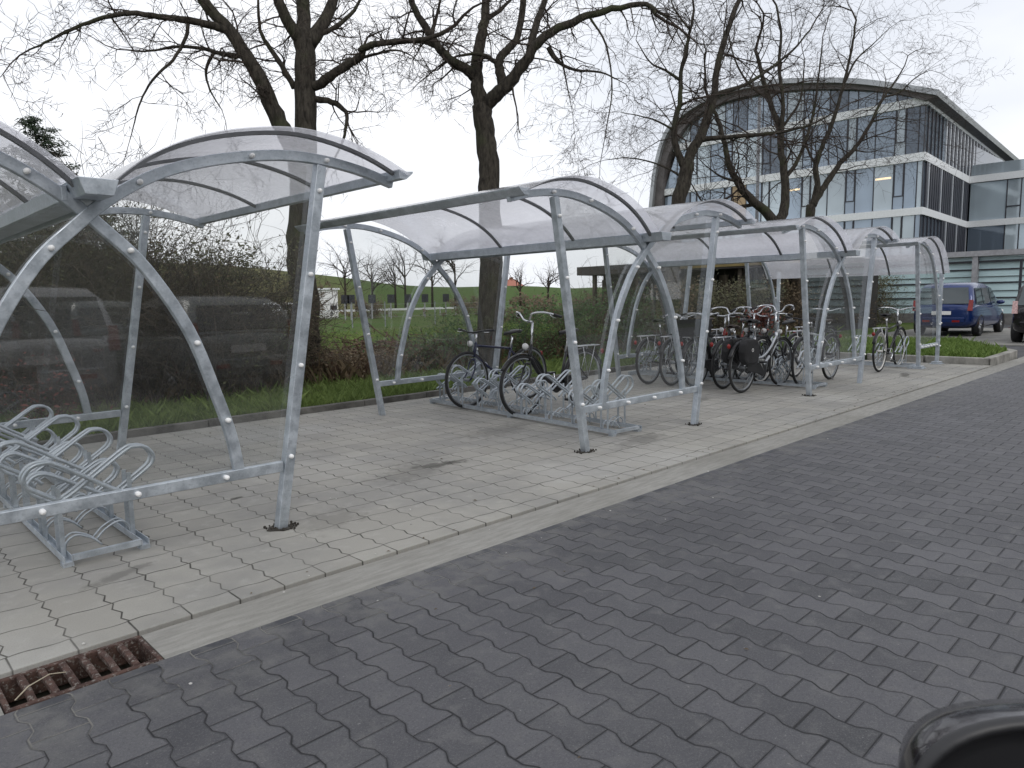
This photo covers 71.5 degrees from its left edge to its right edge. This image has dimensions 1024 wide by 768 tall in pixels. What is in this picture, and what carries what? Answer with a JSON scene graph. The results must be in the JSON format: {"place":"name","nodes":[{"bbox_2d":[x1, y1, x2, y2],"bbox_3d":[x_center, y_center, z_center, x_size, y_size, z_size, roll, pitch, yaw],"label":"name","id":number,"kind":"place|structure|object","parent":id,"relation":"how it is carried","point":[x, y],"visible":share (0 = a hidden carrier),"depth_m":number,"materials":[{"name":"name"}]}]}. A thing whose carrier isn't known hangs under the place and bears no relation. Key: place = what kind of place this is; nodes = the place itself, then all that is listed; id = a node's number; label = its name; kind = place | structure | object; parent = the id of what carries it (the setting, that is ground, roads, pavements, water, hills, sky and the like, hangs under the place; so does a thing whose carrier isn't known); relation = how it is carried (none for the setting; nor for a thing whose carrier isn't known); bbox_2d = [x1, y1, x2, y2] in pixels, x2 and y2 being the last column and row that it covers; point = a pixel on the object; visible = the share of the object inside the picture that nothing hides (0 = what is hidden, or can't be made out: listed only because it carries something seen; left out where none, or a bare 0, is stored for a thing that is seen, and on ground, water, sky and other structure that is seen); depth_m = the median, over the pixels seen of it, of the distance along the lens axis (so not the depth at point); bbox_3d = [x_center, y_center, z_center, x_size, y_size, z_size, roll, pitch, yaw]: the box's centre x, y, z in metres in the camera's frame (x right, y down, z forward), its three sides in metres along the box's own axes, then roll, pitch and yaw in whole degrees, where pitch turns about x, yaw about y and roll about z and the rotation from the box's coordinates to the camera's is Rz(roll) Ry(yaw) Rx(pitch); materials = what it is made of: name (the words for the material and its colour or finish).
{"place":"outdoors","nodes":[
{"label":"outdoors","id":0,"kind":"place"},
{"bbox_2d":[0,253,601,318],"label":"dike","id":1,"kind":"structure","parent":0,"point":[467,292],"depth_m":121.27,"materials":[{"name":"green plant"}]},
{"bbox_2d":[316,238,384,308],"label":"bare tree","id":2,"kind":"object","parent":1,"relation":"on","point":[343,268],"visible":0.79,"depth_m":93.98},
{"bbox_2d":[0,346,720,440],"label":"grass","id":3,"kind":"structure","parent":0,"point":[160,412],"depth_m":9.07,"materials":[{"name":"plant"}]},
{"bbox_2d":[0,306,913,423],"bbox_3d":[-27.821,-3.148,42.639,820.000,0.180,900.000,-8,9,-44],"label":"ground","id":4,"kind":"structure","parent":0,"point":[378,323],"depth_m":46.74,"materials":[{"name":"plant"}]},
{"bbox_2d":[0,344,112,428],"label":"shrub","id":5,"kind":"object","parent":4,"relation":"on","point":[57,412],"visible":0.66,"depth_m":7.72,"materials":[{"name":"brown plant"}]},
{"bbox_2d":[0,114,148,341],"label":"conifer","id":6,"kind":"object","parent":4,"relation":"on","point":[36,129],"visible":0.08,"depth_m":20.35,"materials":[{"name":"green plant"}]},
{"bbox_2d":[9,660,141,707],"bbox_3d":[-1.773,1.169,2.707,29.000,0.165,0.020,-8,9,-44],"label":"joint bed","id":7,"kind":"object","parent":4,"relation":"on","point":[61,688],"visible":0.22,"depth_m":2.74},
{"bbox_2d":[0,135,238,416],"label":"shrub","id":8,"kind":"object","parent":4,"relation":"on","point":[62,287],"visible":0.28,"depth_m":8.51,"materials":[{"name":"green plant"}]},
{"bbox_2d":[0,164,262,407],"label":"shrub","id":9,"kind":"object","parent":4,"relation":"on","point":[146,336],"visible":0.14,"depth_m":8.97,"materials":[{"name":"brown plant"}]},
{"bbox_2d":[0,92,264,411],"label":"shrub","id":10,"kind":"object","parent":4,"relation":"on","point":[79,285],"visible":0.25,"depth_m":8.72,"materials":[{"name":"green plant"}]},
{"bbox_2d":[0,128,287,419],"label":"shrub","id":11,"kind":"object","parent":4,"relation":"on","point":[11,406],"visible":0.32,"depth_m":8.26,"materials":[{"name":"brown plant"}]},
{"bbox_2d":[0,138,296,412],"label":"shrub","id":12,"kind":"object","parent":4,"relation":"on","point":[113,370],"visible":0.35,"depth_m":8.76,"materials":[{"name":"plant"}]},
{"bbox_2d":[1,205,338,399],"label":"shrub","id":13,"kind":"object","parent":4,"relation":"on","point":[195,268],"visible":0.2,"depth_m":9.43,"materials":[{"name":"brown plant"}]},
{"bbox_2d":[0,92,343,407],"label":"shrub","id":14,"kind":"object","parent":4,"relation":"on","point":[216,317],"visible":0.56,"depth_m":9.07,"materials":[{"name":"plant"}]},
{"bbox_2d":[16,222,354,401],"bbox_3d":[-4.545,-0.957,9.808,3.694,2.794,4.060,3,8,30],"label":"shrub","id":15,"kind":"object","parent":4,"relation":"on","point":[174,330],"visible":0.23,"depth_m":9.83,"materials":[{"name":"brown plant"}]},
{"bbox_2d":[54,227,361,396],"bbox_3d":[-4.134,-0.829,10.515,3.856,2.884,3.957,-2,7,-10],"label":"shrub","id":16,"kind":"object","parent":4,"relation":"on","point":[287,348],"visible":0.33,"depth_m":10.35,"materials":[{"name":"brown plant"}]},
{"bbox_2d":[48,168,387,401],"bbox_3d":[-4.123,-1.259,9.690,4.164,3.321,4.060,-8,9,-44],"label":"shrub","id":17,"kind":"object","parent":4,"relation":"on","point":[245,355],"visible":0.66,"depth_m":9.31,"materials":[{"name":"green plant"}]},
{"bbox_2d":[0,0,524,384],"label":"bare tree","id":18,"kind":"object","parent":4,"relation":"on","point":[306,38],"visible":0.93,"depth_m":11.37,"materials":[{"name":"brown plant"}]},
{"bbox_2d":[229,299,356,382],"bbox_3d":[-3.708,-0.647,11.321,2.561,1.726,2.180,-8,9,-44],"label":"shrub","id":19,"kind":"object","parent":4,"relation":"on","point":[313,359],"visible":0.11,"depth_m":11.15,"materials":[{"name":"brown plant"}]},
{"bbox_2d":[318,288,339,317],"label":"white hut","id":20,"kind":"object","parent":4,"relation":"on","point":[327,295],"visible":0.48,"depth_m":63.55,"materials":[{"name":"white"}]},
{"bbox_2d":[286,322,406,382],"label":"shrub","id":21,"kind":"object","parent":4,"relation":"on","point":[347,361],"visible":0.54,"depth_m":11.70,"materials":[{"name":"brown plant"}]},
{"bbox_2d":[1,357,694,451],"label":"kerb","id":22,"kind":"structure","parent":4,"relation":"on","point":[146,431],"depth_m":8.33,"materials":[{"name":"concrete"}]},
{"bbox_2d":[340,296,403,318],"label":"shrub","id":23,"kind":"object","parent":4,"relation":"on","point":[376,312],"visible":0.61,"depth_m":59.99,"materials":[{"name":"green plant"}]},
{"bbox_2d":[344,245,402,303],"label":"bare tree","id":24,"kind":"object","parent":4,"relation":"on","point":[371,280],"visible":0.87,"depth_m":92.18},
{"bbox_2d":[359,218,423,307],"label":"bare tree","id":25,"kind":"object","parent":4,"relation":"on","point":[404,276],"visible":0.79,"depth_m":97.27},
{"bbox_2d":[348,332,436,379],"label":"shrub","id":26,"kind":"object","parent":4,"relation":"on","point":[391,361],"visible":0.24,"depth_m":12.32,"materials":[{"name":"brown plant"}]},
{"bbox_2d":[291,323,507,361],"bbox_3d":[-2.072,-0.798,15.712,7.247,1.242,3.242,-8,9,-44],"label":"brushwood","id":27,"kind":"object","parent":4,"relation":"on","point":[379,342],"visible":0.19,"depth_m":15.05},
{"bbox_2d":[352,317,473,374],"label":"shrub","id":28,"kind":"object","parent":4,"relation":"on","point":[424,354],"visible":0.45,"depth_m":12.84,"materials":[{"name":"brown plant"}]},
{"bbox_2d":[397,224,473,307],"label":"bare tree","id":29,"kind":"object","parent":4,"relation":"on","point":[432,285],"visible":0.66,"depth_m":89.10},
{"bbox_2d":[70,318,802,405],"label":"brown stalks","id":30,"kind":"object","parent":4,"relation":"on","point":[385,368],"visible":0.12,"depth_m":12.08,"materials":[{"name":"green plant"}]},
{"bbox_2d":[421,294,478,316],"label":"shrub","id":31,"kind":"object","parent":4,"relation":"on","point":[455,303],"visible":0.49,"depth_m":62.55,"materials":[{"name":"green plant"}]},
{"bbox_2d":[412,303,520,364],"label":"shrub","id":32,"kind":"object","parent":4,"relation":"on","point":[450,326],"visible":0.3,"depth_m":14.17,"materials":[{"name":"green plant"}]},
{"bbox_2d":[0,357,1023,715],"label":"gutter","id":33,"kind":"object","parent":4,"relation":"on","point":[200,631],"visible":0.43,"depth_m":3.90,"materials":[{"name":"concrete"}]},
{"bbox_2d":[0,635,162,714],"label":"drain grate","id":34,"kind":"object","parent":33,"relation":"in","point":[94,663],"visible":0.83,"depth_m":2.67,"materials":[{"name":"metal"}]},
{"bbox_2d":[476,291,550,322],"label":"shrub","id":35,"kind":"object","parent":4,"relation":"on","point":[520,299],"visible":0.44,"depth_m":42.20,"materials":[{"name":"green plant"}]},
{"bbox_2d":[467,292,579,361],"bbox_3d":[0.246,-1.036,14.322,2.605,1.747,2.050,-8,9,-44],"label":"shrub","id":36,"kind":"object","parent":4,"relation":"on","point":[528,337],"visible":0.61,"depth_m":14.19,"materials":[{"name":"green plant"}]},
{"bbox_2d":[268,0,782,372],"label":"bare tree","id":37,"kind":"object","parent":4,"relation":"on","point":[490,276],"visible":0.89,"depth_m":12.40,"materials":[{"name":"brown plant"}]},
{"bbox_2d":[524,292,590,324],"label":"shrub","id":38,"kind":"object","parent":4,"relation":"on","point":[549,300],"visible":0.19,"depth_m":35.48,"materials":[{"name":"green plant"}]},
{"bbox_2d":[529,288,620,359],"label":"shrub","id":39,"kind":"object","parent":4,"relation":"on","point":[577,316],"visible":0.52,"depth_m":15.09,"materials":[{"name":"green plant"}]},
{"bbox_2d":[553,256,652,342],"bbox_3d":[2.005,-1.810,16.572,2.593,2.333,2.118,-5,8,-32],"label":"shrub","id":40,"kind":"object","parent":4,"relation":"on","point":[601,302],"visible":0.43,"depth_m":16.46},
{"bbox_2d":[575,277,674,353],"bbox_3d":[2.901,-1.535,17.083,3.001,2.246,2.741,-8,9,-44],"label":"shrub","id":41,"kind":"object","parent":4,"relation":"on","point":[638,320],"visible":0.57,"depth_m":16.77,"materials":[{"name":"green plant"}]},
{"bbox_2d":[596,270,752,342],"bbox_3d":[4.309,-1.912,18.058,3.527,2.350,3.500,-8,9,-44],"label":"shrub","id":42,"kind":"object","parent":4,"relation":"on","point":[681,306],"visible":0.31,"depth_m":18.05,"materials":[{"name":"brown plant"}]},
{"bbox_2d":[679,266,756,339],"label":"shrub","id":43,"kind":"object","parent":4,"relation":"on","point":[715,298],"visible":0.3,"depth_m":19.78,"materials":[{"name":"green plant"}]},
{"bbox_2d":[507,0,949,333],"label":"bare tree","id":44,"kind":"object","parent":4,"relation":"on","point":[684,181],"visible":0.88,"depth_m":18.05,"materials":[{"name":"brown plant"}]},
{"bbox_2d":[577,252,888,334],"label":"long shed","id":45,"kind":"structure","parent":4,"relation":"on","point":[857,267],"depth_m":25.92,"materials":[{"name":"brown wood"}]},
{"bbox_2d":[688,266,792,335],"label":"shrub","id":46,"kind":"object","parent":4,"relation":"on","point":[754,297],"visible":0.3,"depth_m":21.14,"materials":[{"name":"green plant"}]},
{"bbox_2d":[733,271,825,331],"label":"shrub","id":47,"kind":"object","parent":4,"relation":"on","point":[791,300],"visible":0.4,"depth_m":23.00,"materials":[{"name":"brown plant"}]},
{"bbox_2d":[648,77,1018,261],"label":"office building","id":48,"kind":"structure","parent":4,"relation":"on","point":[936,204],"depth_m":53.04,"materials":[{"name":"glass"}]},
{"bbox_2d":[698,145,709,183],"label":"window","id":49,"kind":"structure","parent":48,"relation":"in","point":[703,169],"depth_m":60.06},
{"bbox_2d":[711,143,723,181],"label":"window","id":50,"kind":"structure","parent":48,"relation":"in","point":[714,147],"depth_m":59.19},
{"bbox_2d":[770,180,780,214],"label":"window","id":51,"kind":"structure","parent":48,"relation":"in","point":[777,195],"depth_m":55.95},
{"bbox_2d":[786,177,800,218],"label":"window","id":52,"kind":"structure","parent":48,"relation":"in","point":[793,212],"depth_m":54.88,"materials":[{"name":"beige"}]},
{"bbox_2d":[811,174,826,216],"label":"window","id":53,"kind":"structure","parent":48,"relation":"in","point":[820,209],"depth_m":53.45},
{"bbox_2d":[827,171,844,215],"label":"window","id":54,"kind":"structure","parent":48,"relation":"in","point":[835,203],"depth_m":52.65,"materials":[{"name":"glass"}]},
{"bbox_2d":[829,120,846,164],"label":"window","id":55,"kind":"structure","parent":48,"relation":"in","point":[839,122],"depth_m":52.20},
{"bbox_2d":[845,170,853,213],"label":"window","id":56,"kind":"structure","parent":48,"relation":"in","point":[849,206],"depth_m":51.98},
{"bbox_2d":[853,219,871,256],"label":"window","id":57,"kind":"structure","parent":48,"relation":"in","point":[864,223],"depth_m":51.61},
{"bbox_2d":[855,167,873,212],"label":"window","id":58,"kind":"structure","parent":48,"relation":"in","point":[863,197],"depth_m":51.25,"materials":[{"name":"glass"}]},
{"bbox_2d":[857,115,875,160],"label":"window","id":59,"kind":"structure","parent":48,"relation":"in","point":[872,143],"depth_m":50.84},
{"bbox_2d":[872,217,890,255],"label":"window","id":60,"kind":"structure","parent":48,"relation":"in","point":[886,222],"depth_m":50.65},
{"bbox_2d":[873,165,892,210],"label":"window","id":61,"kind":"structure","parent":48,"relation":"in","point":[879,204],"depth_m":50.35,"materials":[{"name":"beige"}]},
{"bbox_2d":[875,110,895,158],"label":"window","id":62,"kind":"structure","parent":48,"relation":"in","point":[886,127],"depth_m":49.90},
{"bbox_2d":[893,163,903,208],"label":"window","id":63,"kind":"structure","parent":48,"relation":"in","point":[897,201],"depth_m":49.65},
{"bbox_2d":[901,215,913,254],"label":"window","id":64,"kind":"structure","parent":48,"relation":"in","point":[908,221],"depth_m":49.50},
{"bbox_2d":[903,161,916,208],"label":"window","id":65,"kind":"structure","parent":48,"relation":"in","point":[909,198],"depth_m":49.12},
{"bbox_2d":[906,106,919,153],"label":"window","id":66,"kind":"structure","parent":48,"relation":"in","point":[915,116],"depth_m":48.70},
{"bbox_2d":[876,268,922,324],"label":"shrub","id":67,"kind":"object","parent":4,"relation":"on","point":[884,298],"visible":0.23,"depth_m":30.22,"materials":[{"name":"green plant"}]},
{"bbox_2d":[875,248,1023,324],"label":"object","id":68,"kind":"object","parent":4,"relation":"on","point":[998,274],"visible":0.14,"depth_m":30.08,"materials":[{"name":"metal"}]},
{"bbox_2d":[967,159,1023,281],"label":"office wing","id":69,"kind":"structure","parent":4,"relation":"on","point":[996,216],"depth_m":57.79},
{"bbox_2d":[967,225,1003,263],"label":"window","id":70,"kind":"structure","parent":69,"relation":"in","point":[982,238],"depth_m":58.54,"materials":[{"name":"glass"}]},
{"bbox_2d":[969,179,1006,220],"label":"window","id":71,"kind":"structure","parent":69,"relation":"in","point":[987,199],"depth_m":58.19,"materials":[{"name":"glass"}]},
{"bbox_2d":[1004,224,1017,255],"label":"window","id":72,"kind":"structure","parent":69,"relation":"in","point":[1011,231],"depth_m":57.30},
{"bbox_2d":[1006,178,1020,217],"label":"window","id":73,"kind":"structure","parent":69,"relation":"in","point":[1014,185],"depth_m":56.95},
{"bbox_2d":[0,357,990,678],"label":"pavement","id":74,"kind":"structure","parent":0,"point":[368,477],"depth_m":5.12,"materials":[{"name":"concrete"}]},
{"bbox_2d":[0,404,154,567],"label":"bicycle rack","id":75,"kind":"object","parent":74,"relation":"on","point":[34,467],"visible":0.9,"depth_m":4.24,"materials":[{"name":"metal"}]},
{"bbox_2d":[0,128,412,528],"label":"bicycle shelter","id":76,"kind":"object","parent":74,"relation":"on","point":[80,202],"visible":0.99,"depth_m":4.01,"materials":[{"name":"metal"}]},
{"bbox_2d":[445,328,546,407],"bbox_3d":[-0.169,-0.240,9.180,1.797,0.984,0.667,-8,9,-44],"label":"bicycle","id":77,"kind":"object","parent":74,"relation":"on","point":[485,365],"visible":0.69,"depth_m":8.94,"materials":[{"name":"metal"}]},
{"bbox_2d":[295,176,756,451],"bbox_3d":[0.178,-0.685,7.797,3.651,2.419,3.543,-8,9,-44],"label":"bicycle shelter","id":78,"kind":"object","parent":74,"relation":"on","point":[645,239],"visible":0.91,"depth_m":7.11,"materials":[{"name":"metal"}]},
{"bbox_2d":[429,362,641,436],"bbox_3d":[0.103,0.090,8.199,0.674,0.550,3.250,-7,9,-39],"label":"bicycle rack","id":79,"kind":"object","parent":74,"relation":"on","point":[551,413],"visible":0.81,"depth_m":7.90,"materials":[{"name":"metal"}]},
{"bbox_2d":[499,311,603,414],"bbox_3d":[0.511,-0.275,8.467,1.827,1.196,0.648,-8,9,-44],"label":"bicycle","id":80,"kind":"object","parent":74,"relation":"on","point":[534,362],"visible":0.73,"depth_m":8.25,"materials":[{"name":"metal"}]},
{"bbox_2d":[634,314,697,383],"bbox_3d":[2.476,-0.568,11.286,0.623,1.046,1.827,6,9,44],"label":"bicycle","id":81,"kind":"object","parent":74,"relation":"on","point":[648,339],"visible":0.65,"depth_m":11.02,"materials":[{"name":"metal"}]},
{"bbox_2d":[658,312,719,385],"bbox_3d":[2.773,-0.559,11.039,0.624,1.076,1.827,5,9,44],"label":"bicycle","id":82,"kind":"object","parent":74,"relation":"on","point":[665,344],"visible":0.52,"depth_m":10.71,"materials":[{"name":"metal"}]},
{"bbox_2d":[676,307,744,386],"bbox_3d":[3.078,-0.579,10.780,1.827,1.166,0.648,-7,9,-43],"label":"bicycle","id":83,"kind":"object","parent":74,"relation":"on","point":[688,328],"visible":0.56,"depth_m":10.37,"materials":[{"name":"metal"}]},
{"bbox_2d":[628,344,826,388],"bbox_3d":[3.290,-0.333,11.302,0.674,0.550,3.250,-8,9,-44],"label":"bicycle rack","id":84,"kind":"object","parent":74,"relation":"on","point":[779,380],"visible":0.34,"depth_m":10.76,"materials":[{"name":"metal"}]},
{"bbox_2d":[709,313,761,377],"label":"bicycle","id":85,"kind":"object","parent":74,"relation":"on","point":[714,340],"visible":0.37,"depth_m":11.34,"materials":[{"name":"metal"}]},
{"bbox_2d":[584,216,898,395],"bbox_3d":[3.467,-1.121,10.991,3.651,2.419,3.543,-8,9,-44],"label":"bicycle shelter","id":86,"kind":"object","parent":74,"relation":"on","point":[803,256],"visible":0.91,"depth_m":10.44,"materials":[{"name":"metal"}]},
{"bbox_2d":[710,303,785,388],"bbox_3d":[3.416,-0.596,10.587,0.682,1.233,1.866,6,9,44],"label":"bicycle","id":87,"kind":"object","parent":74,"relation":"on","point":[718,344],"visible":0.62,"depth_m":10.51,"materials":[{"name":"metal"}]},
{"bbox_2d":[721,304,793,392],"bbox_3d":[3.548,-0.520,10.087,1.827,1.196,0.648,-7,9,-42],"label":"bicycle","id":88,"kind":"object","parent":74,"relation":"on","point":[746,350],"visible":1,"depth_m":9.78,"materials":[{"name":"metal"}]},
{"bbox_2d":[750,313,803,380],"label":"bicycle","id":89,"kind":"object","parent":74,"relation":"on","point":[766,339],"visible":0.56,"depth_m":11.03,"materials":[{"name":"metal"}]},
{"bbox_2d":[785,316,841,383],"bbox_3d":[4.613,-0.524,10.734,0.667,1.014,1.827,6,9,44],"label":"bicycle","id":90,"kind":"object","parent":74,"relation":"on","point":[799,340],"visible":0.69,"depth_m":10.84,"materials":[{"name":"metal"}]},
{"bbox_2d":[793,308,840,366],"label":"bicycle","id":91,"kind":"object","parent":74,"relation":"on","point":[829,328],"visible":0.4,"depth_m":13.24,"materials":[{"name":"metal"}]},
{"bbox_2d":[727,236,944,368],"bbox_3d":[6.181,-1.465,13.607,2.129,2.392,3.453,-8,9,-44],"label":"bicycle shelter","id":92,"kind":"object","parent":74,"relation":"on","point":[938,296],"visible":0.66,"depth_m":13.00,"materials":[{"name":"metal"}]},
{"bbox_2d":[770,334,915,368],"bbox_3d":[6.091,-0.684,13.841,0.547,0.550,3.250,-8,9,-44],"label":"bicycle rack","id":93,"kind":"object","parent":74,"relation":"on","point":[907,365],"visible":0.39,"depth_m":13.15,"materials":[{"name":"metal"}]},
{"bbox_2d":[872,307,914,371],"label":"bicycle","id":94,"kind":"object","parent":74,"relation":"on","point":[886,350],"visible":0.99,"depth_m":12.30,"materials":[{"name":"metal"}]},
{"bbox_2d":[0,363,1023,767],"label":"road","id":95,"kind":"structure","parent":0,"point":[856,587],"depth_m":2.79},
{"bbox_2d":[897,699,1023,767],"bbox_3d":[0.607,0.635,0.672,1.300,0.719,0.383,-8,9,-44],"label":"car","id":96,"kind":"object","parent":95,"relation":"on","point":[987,733],"depth_m":0.63,"materials":[{"name":"black"}]},
{"bbox_2d":[0,0,1023,287],"label":"sky","id":97,"kind":"structure","parent":0,"point":[442,158],"materials":[{"name":"white"}]},
{"bbox_2d":[867,328,1023,345],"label":"parking bay","id":98,"kind":"object","parent":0,"point":[1003,338],"depth_m":22.31,"materials":[{"name":"concrete"}]},
{"bbox_2d":[753,94,772,298],"bbox_3d":[8.674,-5.819,24.653,0.530,8.113,0.164,-1,7,1],"label":"street lamp","id":99,"kind":"object","parent":98,"relation":"on","point":[757,214],"visible":0.32,"depth_m":24.48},
{"bbox_2d":[911,282,1004,335],"bbox_3d":[14.551,-2.462,23.052,4.320,1.640,2.128,-8,9,-44],"label":"parked car","id":100,"kind":"object","parent":98,"relation":"on","point":[974,307],"visible":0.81,"depth_m":21.65,"materials":[{"name":"blue"}]},
{"bbox_2d":[1008,285,1023,341],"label":"parked car","id":101,"kind":"object","parent":98,"relation":"on","point":[1017,330],"visible":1,"depth_m":18.23,"materials":[{"name":"black"}]},
{"bbox_2d":[879,323,1023,357],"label":"asphalt","id":102,"kind":"structure","parent":0,"point":[1020,351],"depth_m":17.16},
{"bbox_2d":[605,0,912,324],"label":"bare tree","id":103,"kind":"object","parent":102,"relation":"on","point":[767,213],"visible":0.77,"depth_m":22.94,"materials":[{"name":"brown plant"}]},
{"bbox_2d":[736,0,1013,252],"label":"bare tree","id":104,"kind":"object","parent":102,"relation":"on","point":[819,189],"visible":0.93,"depth_m":24.38,"materials":[{"name":"brown plant"}]},
{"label":"lawn","id":105,"kind":"structure","parent":0,"visible":0},
{"bbox_2d":[693,333,1006,357],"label":"lawn grass","id":106,"kind":"structure","parent":105,"relation":"on","point":[958,346],"depth_m":15.13,"materials":[{"name":"plant"}]},
{"bbox_2d":[761,343,1016,366],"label":"kerb","id":107,"kind":"structure","parent":105,"relation":"on","point":[1002,357],"depth_m":13.56,"materials":[{"name":"concrete"}]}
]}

